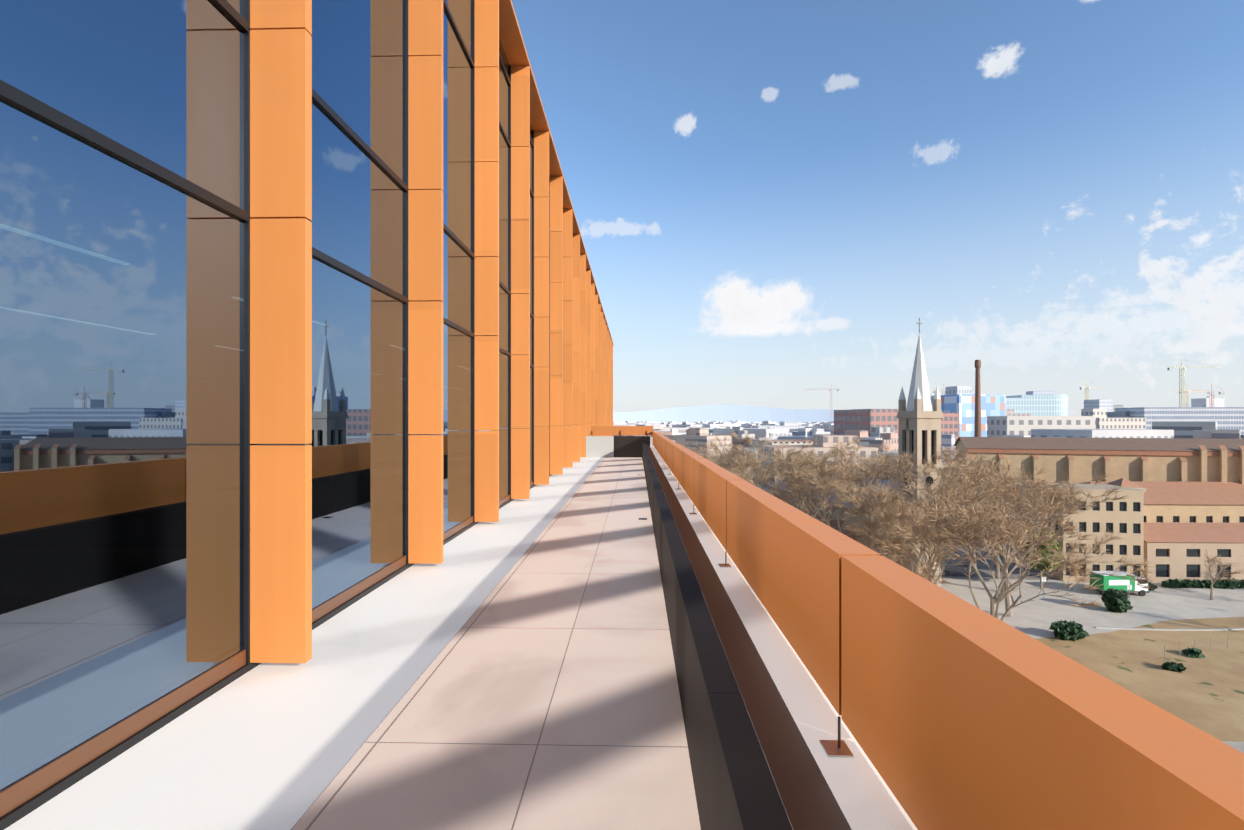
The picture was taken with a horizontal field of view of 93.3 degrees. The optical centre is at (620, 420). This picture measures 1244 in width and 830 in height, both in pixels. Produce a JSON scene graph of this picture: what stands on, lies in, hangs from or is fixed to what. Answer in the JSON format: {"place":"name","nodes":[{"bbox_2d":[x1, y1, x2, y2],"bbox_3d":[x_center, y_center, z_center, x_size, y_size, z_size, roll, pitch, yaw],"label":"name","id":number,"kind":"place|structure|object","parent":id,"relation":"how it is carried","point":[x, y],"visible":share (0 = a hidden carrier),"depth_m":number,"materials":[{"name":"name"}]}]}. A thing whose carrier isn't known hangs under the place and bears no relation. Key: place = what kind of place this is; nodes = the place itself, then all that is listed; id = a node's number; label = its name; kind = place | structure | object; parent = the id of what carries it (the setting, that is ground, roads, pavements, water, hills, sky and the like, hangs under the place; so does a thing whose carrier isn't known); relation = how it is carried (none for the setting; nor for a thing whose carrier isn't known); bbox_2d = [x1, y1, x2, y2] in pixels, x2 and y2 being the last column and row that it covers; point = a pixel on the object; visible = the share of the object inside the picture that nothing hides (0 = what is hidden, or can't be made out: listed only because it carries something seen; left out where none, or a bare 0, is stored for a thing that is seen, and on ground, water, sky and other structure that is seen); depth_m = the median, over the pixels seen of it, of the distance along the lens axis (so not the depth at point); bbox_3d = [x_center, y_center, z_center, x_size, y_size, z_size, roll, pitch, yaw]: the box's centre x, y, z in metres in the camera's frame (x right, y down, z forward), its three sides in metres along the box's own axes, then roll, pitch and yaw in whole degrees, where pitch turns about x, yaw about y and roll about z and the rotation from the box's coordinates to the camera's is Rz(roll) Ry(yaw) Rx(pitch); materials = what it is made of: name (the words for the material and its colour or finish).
{"place":"outdoors","nodes":[
{"label":"outdoors","id":0,"kind":"place"},
{"bbox_2d":[291,460,602,829],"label":"channel","id":1,"kind":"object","parent":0,"point":[403,696],"depth_m":3.37,"materials":[{"name":"grey metal"}]},
{"bbox_2d":[4,457,700,829],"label":"terrace floor","id":2,"kind":"structure","parent":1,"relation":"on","point":[542,693],"depth_m":3.33,"materials":[{"name":"tile"}]},
{"bbox_2d":[0,0,576,791],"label":"glass facade","id":3,"kind":"structure","parent":2,"relation":"on","point":[120,440],"depth_m":3.25,"materials":[{"name":"blue glass"}]},
{"bbox_2d":[0,0,613,829],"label":"facade fins","id":4,"kind":"object","parent":3,"relation":"attached to","point":[572,366],"visible":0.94,"depth_m":6.58,"materials":[{"name":"orange metal"}]},
{"bbox_2d":[642,443,917,829],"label":"ledge","id":5,"kind":"object","parent":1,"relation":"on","point":[760,715],"visible":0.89,"depth_m":2.33,"materials":[{"name":"white concrete"}]},
{"bbox_2d":[652,431,1243,829],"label":"parapet panels","id":6,"kind":"object","parent":5,"relation":"on","point":[955,712],"visible":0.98,"depth_m":1.39,"materials":[{"name":"orange metal"}]},
{"bbox_2d":[586,426,653,456],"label":"terrace end wall","id":7,"kind":"structure","parent":0,"point":[614,446],"depth_m":26.46,"materials":[{"name":"concrete"}]},
{"bbox_2d":[613,404,833,421],"bbox_3d":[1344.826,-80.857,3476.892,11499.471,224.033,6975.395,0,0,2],"label":"mountain ridge","id":8,"kind":"structure","parent":0,"point":[725,413],"depth_m":6887.61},
{"bbox_2d":[511,0,1243,415],"label":"sky","id":9,"kind":"structure","parent":0,"point":[770,199],"materials":[{"name":"blue"}]},
{"bbox_2d":[941,519,1057,579],"bbox_3d":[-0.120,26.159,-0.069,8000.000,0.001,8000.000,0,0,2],"label":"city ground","id":10,"kind":"structure","parent":0,"point":[983,567],"depth_m":106.68,"materials":[{"name":"grey concrete"}]},
{"bbox_2d":[662,432,714,457],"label":"bare plane tree","id":11,"kind":"object","parent":10,"relation":"on","point":[707,448],"depth_m":127.36,"materials":[{"name":"brown plant"}]},
{"bbox_2d":[684,437,749,474],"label":"bare plane tree","id":12,"kind":"object","parent":10,"relation":"on","point":[714,456],"visible":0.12,"depth_m":116.79,"materials":[{"name":"brown plant"}]},
{"bbox_2d":[703,434,766,481],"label":"bare plane tree","id":13,"kind":"object","parent":10,"relation":"on","point":[721,444],"visible":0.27,"depth_m":134.34,"materials":[{"name":"brown plant"}]},
{"bbox_2d":[706,436,779,486],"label":"bare plane tree","id":14,"kind":"object","parent":10,"relation":"on","point":[749,457],"visible":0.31,"depth_m":110.22,"materials":[{"name":"brown plant"}]},
{"bbox_2d":[724,440,834,487],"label":"bare plane tree","id":15,"kind":"object","parent":10,"relation":"on","point":[812,452],"visible":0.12,"depth_m":119.50,"materials":[{"name":"brown plant"}]},
{"bbox_2d":[805,388,839,397],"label":"tower crane","id":16,"kind":"object","parent":10,"relation":"on","point":[828,389],"visible":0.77,"depth_m":753.33,"materials":[{"name":"metal"}]},
{"bbox_2d":[716,439,955,495],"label":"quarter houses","id":17,"kind":"structure","parent":10,"relation":"on","point":[795,442],"depth_m":222.17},
{"bbox_2d":[822,435,897,479],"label":"bare plane tree","id":18,"kind":"object","parent":10,"relation":"on","point":[835,452],"visible":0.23,"depth_m":116.61,"materials":[{"name":"brown plant"}]},
{"bbox_2d":[614,396,1224,426],"bbox_3d":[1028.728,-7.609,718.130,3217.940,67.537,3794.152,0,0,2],"label":"city blocks","id":19,"kind":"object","parent":10,"relation":"on","point":[1204,402],"visible":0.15,"depth_m":1356.19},
{"bbox_2d":[865,453,982,509],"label":"bare plane tree","id":20,"kind":"object","parent":10,"relation":"on","point":[941,489],"visible":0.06,"depth_m":109.32,"materials":[{"name":"brown plant"}]},
{"bbox_2d":[613,409,1243,437],"bbox_3d":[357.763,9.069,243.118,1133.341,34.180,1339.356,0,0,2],"label":"city blocks","id":21,"kind":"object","parent":10,"relation":"on","point":[767,429],"visible":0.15,"depth_m":473.44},
{"bbox_2d":[634,409,1243,509],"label":"city blocks","id":22,"kind":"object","parent":10,"relation":"on","point":[1092,423],"visible":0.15,"depth_m":212.88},
{"bbox_2d":[941,451,992,505],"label":"bare plane tree","id":23,"kind":"object","parent":10,"relation":"on","point":[966,462],"visible":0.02,"depth_m":112.07,"materials":[{"name":"brown plant"}]},
{"bbox_2d":[974,360,980,436],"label":"brick chimney stack","id":24,"kind":"object","parent":10,"relation":"on","point":[977,426],"visible":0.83,"depth_m":148.03,"materials":[{"name":"brown brick"}]},
{"bbox_2d":[971,481,1065,578],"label":"bare plane tree","id":25,"kind":"object","parent":10,"relation":"on","point":[997,567],"visible":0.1,"depth_m":94.47,"materials":[{"name":"brown plant"}]},
{"bbox_2d":[1006,391,1067,415],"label":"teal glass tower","id":26,"kind":"structure","parent":10,"relation":"on","point":[1042,403],"depth_m":406.51,"materials":[{"name":"teal glass"}]},
{"bbox_2d":[834,386,1243,441],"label":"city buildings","id":27,"kind":"structure","parent":10,"relation":"on","point":[958,409],"depth_m":288.64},
{"bbox_2d":[1032,483,1145,581],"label":"beige block","id":28,"kind":"structure","parent":10,"relation":"on","point":[1125,517],"depth_m":94.64,"materials":[{"name":"beige paint"}]},
{"bbox_2d":[1080,381,1101,399],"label":"tower crane","id":29,"kind":"object","parent":10,"relation":"on","point":[1082,388],"visible":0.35,"depth_m":601.41,"materials":[{"name":"metal"}]},
{"bbox_2d":[953,437,1243,539],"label":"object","id":30,"kind":"structure","parent":10,"relation":"on","point":[1078,460],"depth_m":123.44,"materials":[{"name":"brick"}]},
{"bbox_2d":[1167,359,1217,406],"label":"tower crane","id":31,"kind":"object","parent":10,"relation":"on","point":[1170,368],"visible":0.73,"depth_m":487.69,"materials":[{"name":"metal"}]},
{"bbox_2d":[1180,386,1207,406],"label":"tower crane","id":32,"kind":"object","parent":10,"relation":"on","point":[1188,395],"visible":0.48,"depth_m":683.06,"materials":[{"name":"metal"}]},
{"bbox_2d":[1178,384,1224,406],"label":"tower crane","id":33,"kind":"object","parent":10,"relation":"on","point":[1207,393],"visible":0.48,"depth_m":531.20,"materials":[{"name":"metal"}]},
{"bbox_2d":[941,565,1243,752],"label":"plaza ground","id":34,"kind":"structure","parent":0,"point":[1125,650],"depth_m":70.77,"materials":[{"name":"beige sand"}]},
{"bbox_2d":[693,444,749,474],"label":"bare plane tree","id":35,"kind":"object","parent":34,"relation":"on","point":[705,454],"visible":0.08,"depth_m":104.76,"materials":[{"name":"brown plant"}]},
{"bbox_2d":[718,462,749,479],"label":"bare plane tree","id":36,"kind":"object","parent":34,"relation":"on","point":[744,477],"depth_m":85.77,"materials":[{"name":"brown plant"}]},
{"bbox_2d":[700,429,821,497],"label":"bare plane tree","id":37,"kind":"object","parent":34,"relation":"on","point":[769,471],"visible":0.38,"depth_m":90.72,"materials":[{"name":"brown plant"}]},
{"bbox_2d":[745,446,870,521],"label":"bare plane tree","id":38,"kind":"object","parent":34,"relation":"on","point":[805,477],"visible":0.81,"depth_m":79.56,"materials":[{"name":"brown plant"}]},
{"bbox_2d":[757,448,860,509],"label":"bare plane tree","id":39,"kind":"object","parent":34,"relation":"on","point":[832,463],"visible":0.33,"depth_m":97.03,"materials":[{"name":"brown plant"}]},
{"bbox_2d":[769,438,905,531],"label":"bare plane tree","id":40,"kind":"object","parent":34,"relation":"on","point":[824,492],"visible":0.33,"depth_m":82.44,"materials":[{"name":"brown plant"}]},
{"bbox_2d":[815,446,895,488],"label":"bare plane tree","id":41,"kind":"object","parent":34,"relation":"on","point":[858,462],"visible":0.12,"depth_m":96.19,"materials":[{"name":"brown plant"}]},
{"bbox_2d":[774,318,942,586],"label":"church","id":42,"kind":"structure","parent":34,"relation":"on","point":[919,416],"depth_m":83.92,"materials":[{"name":"stone"}]},
{"bbox_2d":[830,478,935,559],"bbox_3d":[26.705,16.082,63.259,11.792,20.198,13.775,0,0,2],"label":"bare plane tree","id":43,"kind":"object","parent":34,"relation":"on","point":[871,507],"visible":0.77,"depth_m":62.25,"materials":[{"name":"brown plant"}]},
{"bbox_2d":[848,441,994,575],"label":"bare plane tree","id":44,"kind":"object","parent":34,"relation":"on","point":[906,461],"visible":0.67,"depth_m":79.72,"materials":[{"name":"brown plant"}]},
{"bbox_2d":[862,498,997,587],"bbox_3d":[31.229,16.916,62.083,13.269,18.532,17.178,0,0,2],"label":"bare plane tree","id":45,"kind":"object","parent":34,"relation":"on","point":[909,537],"visible":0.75,"depth_m":59.10,"materials":[{"name":"brown plant"}]},
{"bbox_2d":[849,473,1019,580],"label":"bare plane tree","id":46,"kind":"object","parent":34,"relation":"on","point":[942,496],"visible":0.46,"depth_m":67.91,"materials":[{"name":"brown plant"}]},
{"bbox_2d":[878,457,1005,574],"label":"bare plane tree","id":47,"kind":"object","parent":34,"relation":"on","point":[942,563],"visible":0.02,"depth_m":99.16,"materials":[{"name":"brown plant"}]},
{"bbox_2d":[926,448,1021,544],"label":"bare plane tree","id":48,"kind":"object","parent":34,"relation":"on","point":[970,485],"visible":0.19,"depth_m":84.95,"materials":[{"name":"brown plant"}]},
{"bbox_2d":[935,498,1110,621],"bbox_3d":[38.702,16.702,59.339,16.696,18.952,14.996,0,0,-16],"label":"bare plane tree","id":49,"kind":"object","parent":34,"relation":"on","point":[1004,529],"visible":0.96,"depth_m":58.27,"materials":[{"name":"brown plant"}]},
{"bbox_2d":[957,467,1102,591],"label":"bare plane tree","id":50,"kind":"object","parent":34,"relation":"on","point":[1005,546],"visible":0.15,"depth_m":89.25,"materials":[{"name":"brown plant"}]},
{"bbox_2d":[910,462,1156,615],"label":"bare plane tree","id":51,"kind":"object","parent":34,"relation":"on","point":[993,601],"visible":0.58,"depth_m":68.45,"materials":[{"name":"brown plant"}]},
{"bbox_2d":[943,452,1129,616],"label":"bare plane tree","id":52,"kind":"object","parent":34,"relation":"on","point":[1060,496],"visible":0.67,"depth_m":76.86,"materials":[{"name":"brown plant"}]},
{"bbox_2d":[1020,531,1062,588],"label":"yellow green tree","id":53,"kind":"object","parent":34,"relation":"on","point":[1044,553],"visible":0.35,"depth_m":89.82,"materials":[{"name":"green plant"}]},
{"bbox_2d":[1090,571,1148,595],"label":"truck","id":54,"kind":"object","parent":34,"relation":"on","point":[1114,582],"visible":0.73,"depth_m":87.25,"materials":[{"name":"metal"}]},
{"bbox_2d":[1049,578,1243,671],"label":"bushes","id":55,"kind":"object","parent":34,"relation":"on","point":[1118,600],"visible":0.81,"depth_m":79.69,"materials":[{"name":"green plant"}]},
{"bbox_2d":[1199,550,1243,599],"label":"tree","id":56,"kind":"object","parent":34,"relation":"on","point":[1214,579],"visible":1,"depth_m":85.20,"materials":[{"name":"brown plant"}]},
{"bbox_2d":[1028,478,1243,582],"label":"wing buildings","id":57,"kind":"structure","parent":0,"point":[1186,524],"depth_m":98.42,"materials":[{"name":"beige paint"}]}
]}

